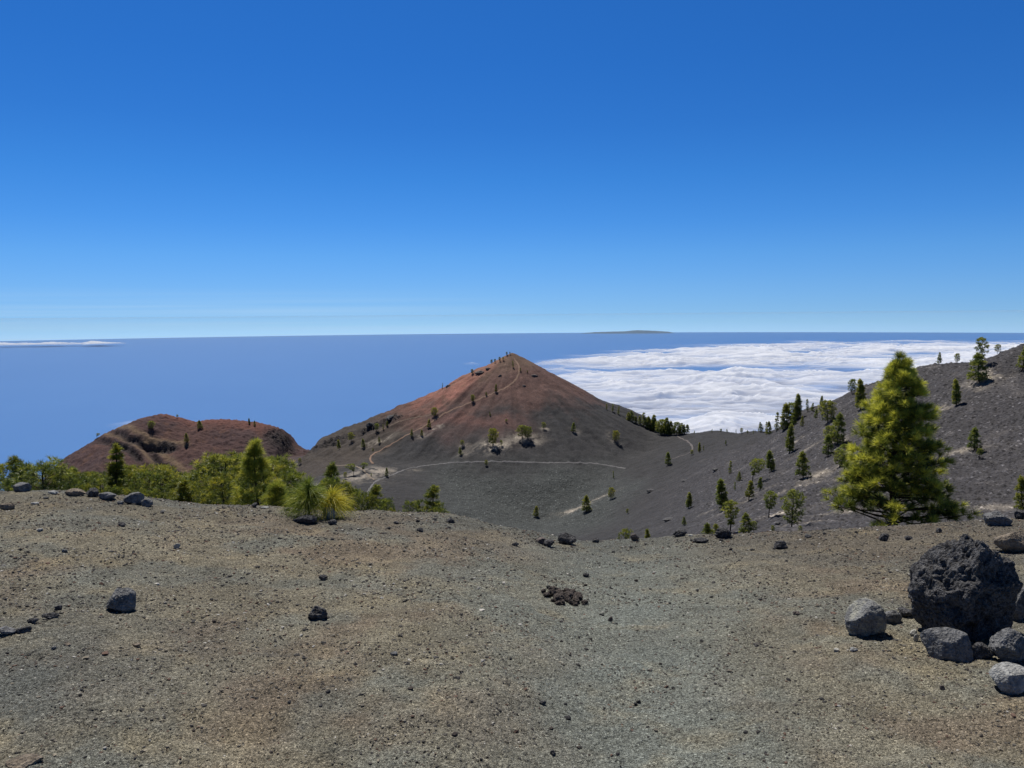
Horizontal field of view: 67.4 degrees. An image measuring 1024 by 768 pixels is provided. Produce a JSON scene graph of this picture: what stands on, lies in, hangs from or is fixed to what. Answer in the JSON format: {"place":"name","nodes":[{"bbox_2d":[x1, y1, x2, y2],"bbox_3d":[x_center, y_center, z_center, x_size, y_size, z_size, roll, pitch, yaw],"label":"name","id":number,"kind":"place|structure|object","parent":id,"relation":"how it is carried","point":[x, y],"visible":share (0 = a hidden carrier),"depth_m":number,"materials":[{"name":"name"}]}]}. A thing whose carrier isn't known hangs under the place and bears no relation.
{"place":"outdoors","nodes":[
{"label":"outdoors","id":0,"kind":"place"},
{"bbox_2d":[0,341,119,344],"bbox_3d":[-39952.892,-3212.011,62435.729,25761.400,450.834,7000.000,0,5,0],"label":"cloud","id":1,"kind":"structure","parent":0,"point":[88,342],"depth_m":62299.11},
{"bbox_2d":[369,358,519,463],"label":"path","id":2,"kind":"structure","parent":0,"point":[437,417],"depth_m":565.90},
{"bbox_2d":[368,460,624,493],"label":"path","id":3,"kind":"structure","parent":0,"point":[371,486],"depth_m":500.32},
{"bbox_2d":[0,490,1023,767],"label":"ground","id":4,"kind":"structure","parent":0,"point":[690,712],"depth_m":4.55,"materials":[{"name":"gravel"}]},
{"bbox_2d":[0,502,14,509],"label":"rock","id":5,"kind":"object","parent":4,"relation":"on","point":[8,506],"visible":0.99,"depth_m":8.06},
{"bbox_2d":[0,626,15,634],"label":"rock","id":6,"kind":"object","parent":4,"relation":"on","point":[4,630],"visible":1,"depth_m":4.35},
{"bbox_2d":[13,482,31,491],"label":"rock","id":7,"kind":"object","parent":4,"relation":"on","point":[22,487],"visible":0.93,"depth_m":9.26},
{"bbox_2d":[15,626,31,633],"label":"rock","id":8,"kind":"object","parent":4,"relation":"on","point":[21,630],"visible":1,"depth_m":4.38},
{"bbox_2d":[5,753,43,767],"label":"rock","id":9,"kind":"object","parent":4,"relation":"on","point":[24,761],"visible":1,"depth_m":3.00,"materials":[{"name":"stone"}]},
{"bbox_2d":[41,612,59,618],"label":"rock","id":10,"kind":"object","parent":4,"relation":"on","point":[51,615],"visible":1,"depth_m":4.63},
{"bbox_2d":[65,488,85,495],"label":"rock","id":11,"kind":"object","parent":4,"relation":"on","point":[74,492],"visible":1,"depth_m":9.05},
{"bbox_2d":[86,488,98,496],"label":"rock","id":12,"kind":"object","parent":4,"relation":"on","point":[92,492],"visible":0.97,"depth_m":9.05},
{"bbox_2d":[98,492,116,498],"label":"rock","id":13,"kind":"object","parent":4,"relation":"on","point":[107,495],"visible":1,"depth_m":8.93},
{"bbox_2d":[106,587,135,611],"bbox_3d":[-2.537,1.410,4.988,0.180,0.176,0.144,-3,6,-29],"label":"rock","id":14,"kind":"object","parent":4,"relation":"on","point":[122,600],"visible":0.98,"depth_m":4.95,"materials":[{"name":"stone"}]},
{"bbox_2d":[123,492,143,503],"bbox_3d":[-4.343,1.316,8.814,0.215,0.154,0.151,-2,5,-17],"label":"rock","id":15,"kind":"object","parent":4,"relation":"on","point":[135,497],"visible":0.91,"depth_m":8.76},
{"bbox_2d":[141,499,152,506],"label":"rock","id":16,"kind":"object","parent":4,"relation":"on","point":[146,502],"visible":0.91,"depth_m":8.74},
{"bbox_2d":[292,515,316,522],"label":"rock","id":17,"kind":"object","parent":4,"relation":"on","point":[307,519],"visible":1,"depth_m":8.45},
{"bbox_2d":[274,473,337,524],"bbox_3d":[-2.319,1.447,8.776,0.884,0.888,0.795,0,5,0],"label":"young pine","id":18,"kind":"object","parent":4,"relation":"on","point":[306,498],"visible":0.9,"depth_m":8.71,"materials":[{"name":"green plant"}]},
{"bbox_2d":[308,605,327,619],"bbox_3d":[-1.299,1.532,5.138,0.132,0.102,0.106,-2,5,-11],"label":"rock","id":19,"kind":"object","parent":4,"relation":"on","point":[317,612],"visible":1,"depth_m":5.11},
{"bbox_2d":[322,507,335,518],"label":"rock","id":20,"kind":"object","parent":4,"relation":"on","point":[332,513],"visible":0.86,"depth_m":8.75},
{"bbox_2d":[302,485,358,519],"bbox_3d":[-2.099,1.535,8.855,0.816,0.760,0.739,0,5,0],"label":"young pine","id":21,"kind":"object","parent":4,"relation":"on","point":[337,501],"visible":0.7,"depth_m":8.84,"materials":[{"name":"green plant"}]},
{"bbox_2d":[558,532,576,544],"bbox_3d":[0.648,1.820,8.996,0.233,0.156,0.163,1,5,17],"label":"rock","id":22,"kind":"object","parent":4,"relation":"on","point":[566,538],"visible":0.98,"depth_m":8.95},
{"bbox_2d":[616,528,633,538],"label":"bush","id":23,"kind":"object","parent":4,"relation":"on","point":[627,535],"visible":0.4,"depth_m":16.35,"materials":[{"name":"green plant"}]},
{"bbox_2d":[672,529,686,536],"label":"rock","id":24,"kind":"object","parent":4,"relation":"on","point":[679,532],"visible":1,"depth_m":9.39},
{"bbox_2d":[701,522,712,533],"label":"pine tree","id":25,"kind":"object","parent":4,"relation":"on","point":[707,530],"visible":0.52,"depth_m":16.27,"materials":[{"name":"green plant"}]},
{"bbox_2d":[715,527,731,537],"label":"rock","id":26,"kind":"object","parent":4,"relation":"on","point":[723,532],"visible":1,"depth_m":9.11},
{"bbox_2d":[774,541,787,548],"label":"rock","id":27,"kind":"object","parent":4,"relation":"on","point":[780,545],"visible":1,"depth_m":8.28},
{"bbox_2d":[844,597,886,636],"bbox_3d":[2.376,1.585,5.176,0.272,0.279,0.244,-2,5,-17],"label":"rock","id":28,"kind":"object","parent":4,"relation":"on","point":[865,617],"visible":0.98,"depth_m":5.10,"materials":[{"name":"stone"}]},
{"bbox_2d":[885,610,901,622],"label":"rock","id":29,"kind":"object","parent":4,"relation":"on","point":[893,616],"visible":0.83,"depth_m":5.38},
{"bbox_2d":[898,607,911,616],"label":"rock","id":30,"kind":"object","parent":4,"relation":"on","point":[904,612],"visible":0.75,"depth_m":5.49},
{"bbox_2d":[920,627,973,662],"bbox_3d":[2.649,1.592,4.681,0.282,0.210,0.198,1,6,20],"label":"rock","id":31,"kind":"object","parent":4,"relation":"on","point":[945,643],"visible":0.88,"depth_m":4.62,"materials":[{"name":"stone"}]},
{"bbox_2d":[907,533,1022,642],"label":"boulder","id":32,"kind":"object","parent":4,"relation":"on","point":[969,585],"visible":0.81,"depth_m":4.92,"materials":[{"name":"stone"}]},
{"bbox_2d":[972,642,995,659],"bbox_3d":[2.824,1.603,4.611,0.140,0.112,0.098,0,5,0],"label":"rock","id":33,"kind":"object","parent":4,"relation":"on","point":[981,650],"visible":0.98,"depth_m":4.58,"materials":[{"name":"stone"}]},
{"bbox_2d":[983,511,1012,525],"bbox_3d":[5.683,1.582,9.004,0.336,0.190,0.202,0,5,0],"label":"rock","id":34,"kind":"object","parent":4,"relation":"on","point":[996,518],"visible":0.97,"depth_m":8.93,"materials":[{"name":"stone"}]},
{"bbox_2d":[988,627,1023,662],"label":"rock","id":35,"kind":"object","parent":4,"relation":"on","point":[1006,645],"visible":0.88,"depth_m":4.50,"materials":[{"name":"stone"}]},
{"bbox_2d":[988,662,1023,695],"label":"rock","id":36,"kind":"object","parent":4,"relation":"on","point":[1007,677],"visible":0.95,"depth_m":4.05,"materials":[{"name":"stone"}]},
{"bbox_2d":[993,532,1023,551],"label":"rock","id":37,"kind":"object","parent":4,"relation":"on","point":[1012,542],"visible":0.98,"depth_m":7.34,"materials":[{"name":"stone"}]},
{"bbox_2d":[1013,587,1023,620],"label":"rock","id":38,"kind":"object","parent":4,"relation":"on","point":[1019,612],"visible":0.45,"depth_m":5.25,"materials":[{"name":"stone"}]},
{"bbox_2d":[1014,510,1023,518],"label":"rock","id":39,"kind":"object","parent":4,"relation":"on","point":[1018,514],"visible":0.98,"depth_m":9.38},
{"bbox_2d":[0,332,1023,490],"bbox_3d":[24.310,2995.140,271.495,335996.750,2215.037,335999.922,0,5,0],"label":"sea","id":40,"kind":"structure","parent":0,"point":[61,401],"depth_m":27326.72,"materials":[{"name":"liquid"}]},
{"bbox_2d":[582,330,671,333],"bbox_3d":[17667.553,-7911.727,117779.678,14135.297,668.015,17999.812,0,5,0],"label":"island","id":41,"kind":"structure","parent":40,"relation":"on","point":[635,332],"depth_m":112767.91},
{"bbox_2d":[0,0,1023,340],"label":"sky","id":42,"kind":"structure","parent":0,"point":[169,168],"materials":[{"name":"blue"}]},
{"bbox_2d":[41,344,1023,540],"bbox_3d":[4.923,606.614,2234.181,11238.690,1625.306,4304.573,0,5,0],"label":"hills","id":43,"kind":"structure","parent":0,"point":[511,494],"depth_m":468.59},
{"bbox_2d":[0,463,11,489],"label":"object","id":44,"kind":"object","parent":43,"relation":"on","point":[5,469],"visible":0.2,"depth_m":46.69,"materials":[{"name":"green plant"}]},
{"bbox_2d":[0,473,34,490],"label":"bush","id":45,"kind":"object","parent":43,"relation":"on","point":[7,482],"visible":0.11,"depth_m":30.39,"materials":[{"name":"green plant"}]},
{"bbox_2d":[0,454,37,490],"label":"pine tree","id":46,"kind":"object","parent":43,"relation":"on","point":[12,460],"visible":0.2,"depth_m":41.90,"materials":[{"name":"green plant"}]},
{"bbox_2d":[21,464,72,489],"bbox_3d":[-18.687,4.490,30.550,2.203,2.727,2.136,3,4,-9],"label":"bush","id":47,"kind":"object","parent":43,"relation":"on","point":[38,481],"visible":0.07,"depth_m":30.34,"materials":[{"name":"green plant"}]},
{"bbox_2d":[9,454,85,490],"bbox_3d":[-16.517,3.993,27.310,2.631,2.837,2.784,-8,12,-29],"label":"bush","id":48,"kind":"object","parent":43,"relation":"on","point":[46,466],"visible":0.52,"depth_m":27.06,"materials":[{"name":"green plant"}]},
{"bbox_2d":[47,468,85,489],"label":"bush","id":49,"kind":"object","parent":43,"relation":"on","point":[74,481],"visible":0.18,"depth_m":30.46,"materials":[{"name":"green plant"}]},
{"bbox_2d":[71,470,110,492],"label":"bush","id":50,"kind":"object","parent":43,"relation":"on","point":[94,475],"visible":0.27,"depth_m":42.64,"materials":[{"name":"green plant"}]},
{"bbox_2d":[85,471,119,494],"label":"bush","id":51,"kind":"object","parent":43,"relation":"on","point":[102,475],"visible":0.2,"depth_m":45.43,"materials":[{"name":"green plant"}]},
{"bbox_2d":[99,484,126,494],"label":"bush","id":52,"kind":"object","parent":43,"relation":"on","point":[117,489],"visible":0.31,"depth_m":30.38,"materials":[{"name":"green plant"}]},
{"bbox_2d":[103,442,128,493],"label":"pine tree","id":53,"kind":"object","parent":43,"relation":"on","point":[114,468],"visible":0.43,"depth_m":40.74,"materials":[{"name":"green plant"}]},
{"bbox_2d":[121,467,151,492],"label":"bush","id":54,"kind":"object","parent":43,"relation":"on","point":[132,472],"visible":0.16,"depth_m":46.29,"materials":[{"name":"green plant"}]},
{"bbox_2d":[122,487,150,496],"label":"bush","id":55,"kind":"object","parent":43,"relation":"on","point":[127,489],"visible":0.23,"depth_m":30.59,"materials":[{"name":"green plant"}]},
{"bbox_2d":[124,470,174,499],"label":"bush","id":56,"kind":"object","parent":43,"relation":"on","point":[156,477],"visible":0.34,"depth_m":42.65,"materials":[{"name":"green plant"}]},
{"bbox_2d":[127,462,183,496],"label":"bush","id":57,"kind":"object","parent":43,"relation":"on","point":[156,466],"visible":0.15,"depth_m":48.61,"materials":[{"name":"green plant"}]},
{"bbox_2d":[137,465,182,497],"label":"bush","id":58,"kind":"object","parent":43,"relation":"on","point":[166,473],"visible":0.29,"depth_m":44.43,"materials":[{"name":"green plant"}]},
{"bbox_2d":[151,487,177,499],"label":"bush","id":59,"kind":"object","parent":43,"relation":"on","point":[161,494],"visible":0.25,"depth_m":32.38,"materials":[{"name":"green plant"}]},
{"bbox_2d":[171,478,194,501],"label":"pine tree","id":60,"kind":"object","parent":43,"relation":"on","point":[184,485],"visible":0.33,"depth_m":26.36,"materials":[{"name":"green plant"}]},
{"bbox_2d":[181,489,200,502],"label":"pine tree","id":61,"kind":"object","parent":43,"relation":"on","point":[193,495],"visible":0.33,"depth_m":26.41,"materials":[{"name":"green plant"}]},
{"bbox_2d":[172,469,214,494],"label":"bush","id":62,"kind":"object","parent":43,"relation":"on","point":[183,477],"visible":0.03,"depth_m":44.36,"materials":[{"name":"green plant"}]},
{"bbox_2d":[196,490,221,503],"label":"pine tree","id":63,"kind":"object","parent":43,"relation":"on","point":[208,498],"visible":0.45,"depth_m":24.32,"materials":[{"name":"green plant"}]},
{"bbox_2d":[187,460,234,499],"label":"bush","id":64,"kind":"object","parent":43,"relation":"on","point":[201,468],"visible":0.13,"depth_m":42.10,"materials":[{"name":"green plant"}]},
{"bbox_2d":[192,474,232,503],"bbox_3d":[-12.770,5.046,32.673,1.872,2.550,1.815,-2,1,-9],"label":"bush","id":65,"kind":"object","parent":43,"relation":"on","point":[205,480],"visible":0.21,"depth_m":32.53,"materials":[{"name":"green plant"}]},
{"bbox_2d":[202,472,244,504],"bbox_3d":[-11.407,4.852,30.524,1.828,2.668,1.906,-3,8,28],"label":"bush","id":66,"kind":"object","parent":43,"relation":"on","point":[221,480],"visible":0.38,"depth_m":30.27,"materials":[{"name":"green plant"}]},
{"bbox_2d":[189,449,262,502],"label":"bush","id":67,"kind":"object","parent":43,"relation":"on","point":[221,459],"visible":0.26,"depth_m":40.57,"materials":[{"name":"green plant"}]},
{"bbox_2d":[219,462,250,504],"bbox_3d":[-13.078,5.516,36.783,2.210,3.632,2.089,-3,0,32],"label":"bush","id":68,"kind":"object","parent":43,"relation":"on","point":[230,467],"visible":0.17,"depth_m":36.61,"materials":[{"name":"green plant"}]},
{"bbox_2d":[229,437,288,505],"bbox_3d":[-8.413,3.489,25.507,1.990,3.554,2.152,-3,6,-30],"label":"pine tree","id":69,"kind":"object","parent":43,"relation":"on","point":[253,460],"visible":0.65,"depth_m":25.15,"materials":[{"name":"green plant"}]},
{"bbox_2d":[230,452,305,503],"bbox_3d":[-11.513,5.427,36.754,3.706,4.240,3.554,-4,2,5],"label":"bush","id":70,"kind":"object","parent":43,"relation":"on","point":[278,459],"visible":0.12,"depth_m":36.57,"materials":[{"name":"green plant"}]},
{"bbox_2d":[252,461,299,505],"bbox_3d":[-10.517,5.302,34.723,2.621,3.669,2.477,-5,1,12],"label":"bush","id":71,"kind":"object","parent":43,"relation":"on","point":[277,469],"visible":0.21,"depth_m":34.54,"materials":[{"name":"green plant"}]},
{"bbox_2d":[260,479,292,506],"bbox_3d":[-6.810,3.563,22.376,1.124,1.574,1.203,-5,7,-42],"label":"pine tree","id":72,"kind":"object","parent":43,"relation":"on","point":[276,490],"visible":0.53,"depth_m":22.25,"materials":[{"name":"green plant"}]},
{"bbox_2d":[274,468,313,508],"bbox_3d":[-9.268,5.076,32.554,1.897,3.030,1.819,4,7,22],"label":"bush","id":73,"kind":"object","parent":43,"relation":"on","point":[290,475],"visible":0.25,"depth_m":32.31,"materials":[{"name":"green plant"}]},
{"bbox_2d":[313,475,344,510],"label":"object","id":74,"kind":"object","parent":43,"relation":"on","point":[327,481],"visible":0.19,"depth_m":26.40,"materials":[{"name":"green plant"}]},
{"bbox_2d":[320,461,339,507],"bbox_3d":[-7.264,4.650,30.607,1.651,3.320,1.616,1,5,-44],"label":"pine tree","id":75,"kind":"object","parent":43,"relation":"on","point":[331,470],"visible":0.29,"depth_m":30.43,"materials":[{"name":"green plant"}]},
{"bbox_2d":[330,479,360,510],"bbox_3d":[-4.885,3.578,22.376,1.038,1.633,1.099,-6,10,-41],"label":"pine tree","id":76,"kind":"object","parent":43,"relation":"on","point":[343,485],"visible":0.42,"depth_m":22.21,"materials":[{"name":"green plant"}]},
{"bbox_2d":[340,489,363,510],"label":"pine tree","id":77,"kind":"object","parent":43,"relation":"on","point":[352,491],"visible":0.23,"depth_m":22.40,"materials":[{"name":"green plant"}]},
{"bbox_2d":[348,490,376,510],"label":"bush","id":78,"kind":"object","parent":43,"relation":"on","point":[357,494],"visible":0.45,"depth_m":20.25,"materials":[{"name":"green plant"}]},
{"bbox_2d":[360,494,378,510],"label":"pine tree","id":79,"kind":"object","parent":43,"relation":"on","point":[371,496],"visible":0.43,"depth_m":20.39,"materials":[{"name":"green plant"}]},
{"bbox_2d":[362,484,392,510],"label":"pine tree","id":80,"kind":"object","parent":43,"relation":"on","point":[375,490],"visible":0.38,"depth_m":22.39,"materials":[{"name":"green plant"}]},
{"bbox_2d":[376,497,398,511],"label":"pine tree","id":81,"kind":"object","parent":43,"relation":"on","point":[386,501],"visible":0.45,"depth_m":19.26,"materials":[{"name":"green plant"}]},
{"bbox_2d":[402,500,419,511],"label":"pine tree","id":82,"kind":"object","parent":43,"relation":"on","point":[412,506],"visible":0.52,"depth_m":18.33,"materials":[{"name":"green plant"}]},
{"bbox_2d":[417,484,450,512],"bbox_3d":[-2.186,3.395,20.401,1.162,1.506,1.109,1,6,21],"label":"pine tree","id":83,"kind":"object","parent":43,"relation":"on","point":[433,490],"visible":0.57,"depth_m":20.31,"materials":[{"name":"green plant"}]},
{"bbox_2d":[488,428,498,445],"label":"pine tree","id":84,"kind":"object","parent":43,"relation":"on","point":[493,430],"visible":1,"depth_m":513.75,"materials":[{"name":"green plant"}]},
{"bbox_2d":[582,495,591,511],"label":"pine tree","id":85,"kind":"object","parent":43,"relation":"on","point":[586,500],"visible":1,"depth_m":424.11,"materials":[{"name":"green plant"}]},
{"bbox_2d":[714,478,728,509],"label":"pine tree","id":86,"kind":"object","parent":43,"relation":"on","point":[721,488],"visible":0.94,"depth_m":240.59,"materials":[{"name":"green plant"}]},
{"bbox_2d":[721,499,739,530],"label":"pine tree","id":87,"kind":"object","parent":43,"relation":"on","point":[731,502],"visible":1,"depth_m":126.06,"materials":[{"name":"green plant"}]},
{"bbox_2d":[738,512,753,532],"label":"pine tree","id":88,"kind":"object","parent":43,"relation":"on","point":[746,529],"visible":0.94,"depth_m":119.52,"materials":[{"name":"green plant"}]},
{"bbox_2d":[744,480,753,500],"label":"pine tree","id":89,"kind":"object","parent":43,"relation":"on","point":[750,488],"visible":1,"depth_m":235.10,"materials":[{"name":"green plant"}]},
{"bbox_2d":[749,458,765,485],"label":"pine tree","id":90,"kind":"object","parent":43,"relation":"on","point":[756,468],"visible":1,"depth_m":269.62,"materials":[{"name":"green plant"}]},
{"bbox_2d":[763,490,777,517],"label":"pine tree","id":91,"kind":"object","parent":43,"relation":"on","point":[772,494],"visible":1,"depth_m":176.87,"materials":[{"name":"green plant"}]},
{"bbox_2d":[765,450,775,471],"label":"pine tree","id":92,"kind":"object","parent":43,"relation":"on","point":[770,464],"visible":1,"depth_m":281.56,"materials":[{"name":"green plant"}]},
{"bbox_2d":[779,402,792,427],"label":"pine tree","id":93,"kind":"object","parent":43,"relation":"on","point":[786,409],"visible":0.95,"depth_m":374.31,"materials":[{"name":"green plant"}]},
{"bbox_2d":[784,423,794,452],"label":"pine tree","id":94,"kind":"object","parent":43,"relation":"on","point":[790,444],"visible":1,"depth_m":302.00,"materials":[{"name":"green plant"}]},
{"bbox_2d":[779,489,807,526],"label":"pine tree","id":95,"kind":"object","parent":43,"relation":"on","point":[791,519],"visible":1,"depth_m":132.48,"materials":[{"name":"green plant"}]},
{"bbox_2d":[793,393,802,417],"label":"pine tree","id":96,"kind":"object","parent":43,"relation":"on","point":[798,401],"visible":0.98,"depth_m":376.68,"materials":[{"name":"green plant"}]},
{"bbox_2d":[795,450,811,477],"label":"pine tree","id":97,"kind":"object","parent":43,"relation":"on","point":[802,458],"visible":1,"depth_m":237.66,"materials":[{"name":"green plant"}]},
{"bbox_2d":[817,400,836,422],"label":"pine tree","id":98,"kind":"object","parent":43,"relation":"on","point":[828,403],"visible":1,"depth_m":316.46,"materials":[{"name":"green plant"}]},
{"bbox_2d":[822,434,834,456],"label":"pine tree","id":99,"kind":"object","parent":43,"relation":"on","point":[827,446],"visible":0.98,"depth_m":254.65,"materials":[{"name":"green plant"}]},
{"bbox_2d":[829,412,846,444],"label":"pine tree","id":100,"kind":"object","parent":43,"relation":"on","point":[839,438],"visible":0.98,"depth_m":264.82,"materials":[{"name":"green plant"}]},
{"bbox_2d":[835,443,850,471],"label":"pine tree","id":101,"kind":"object","parent":43,"relation":"on","point":[842,447],"visible":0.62,"depth_m":215.53,"materials":[{"name":"green plant"}]},
{"bbox_2d":[853,378,867,409],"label":"pine tree","id":102,"kind":"object","parent":43,"relation":"on","point":[860,388],"visible":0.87,"depth_m":304.45,"materials":[{"name":"green plant"}]},
{"bbox_2d":[821,350,982,525],"bbox_3d":[11.263,1.664,22.336,4.438,5.351,4.398,0,5,0],"label":"pine tree","id":103,"kind":"object","parent":43,"relation":"on","point":[893,402],"visible":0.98,"depth_m":21.73,"materials":[{"name":"green plant"}]},
{"bbox_2d":[950,378,961,405],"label":"pine tree","id":104,"kind":"object","parent":43,"relation":"on","point":[956,396],"visible":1,"depth_m":251.42,"materials":[{"name":"green plant"}]},
{"bbox_2d":[966,426,981,449],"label":"pine tree","id":105,"kind":"object","parent":43,"relation":"on","point":[975,440],"visible":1,"depth_m":211.51,"materials":[{"name":"green plant"}]},
{"bbox_2d":[966,352,991,381],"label":"pine tree","id":106,"kind":"object","parent":43,"relation":"on","point":[977,360],"visible":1,"depth_m":260.70,"materials":[{"name":"green plant"}]},
{"bbox_2d":[973,337,989,359],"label":"pine tree","id":107,"kind":"object","parent":43,"relation":"on","point":[983,339],"visible":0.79,"depth_m":271.52,"materials":[{"name":"green plant"}]},
{"bbox_2d":[1012,475,1023,509],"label":"pine tree","id":108,"kind":"object","parent":43,"relation":"on","point":[1020,487],"visible":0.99,"depth_m":136.97,"materials":[{"name":"green plant"}]},
{"bbox_2d":[1015,346,1023,369],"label":"pine tree","id":109,"kind":"object","parent":43,"relation":"on","point":[1019,360],"visible":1,"depth_m":257.53,"materials":[{"name":"green plant"}]},
{"bbox_2d":[549,342,1023,432],"bbox_3d":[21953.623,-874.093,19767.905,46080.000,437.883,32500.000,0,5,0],"label":"cloud","id":110,"kind":"structure","parent":0,"point":[712,392],"depth_m":11894.34,"materials":[{"name":"white"}]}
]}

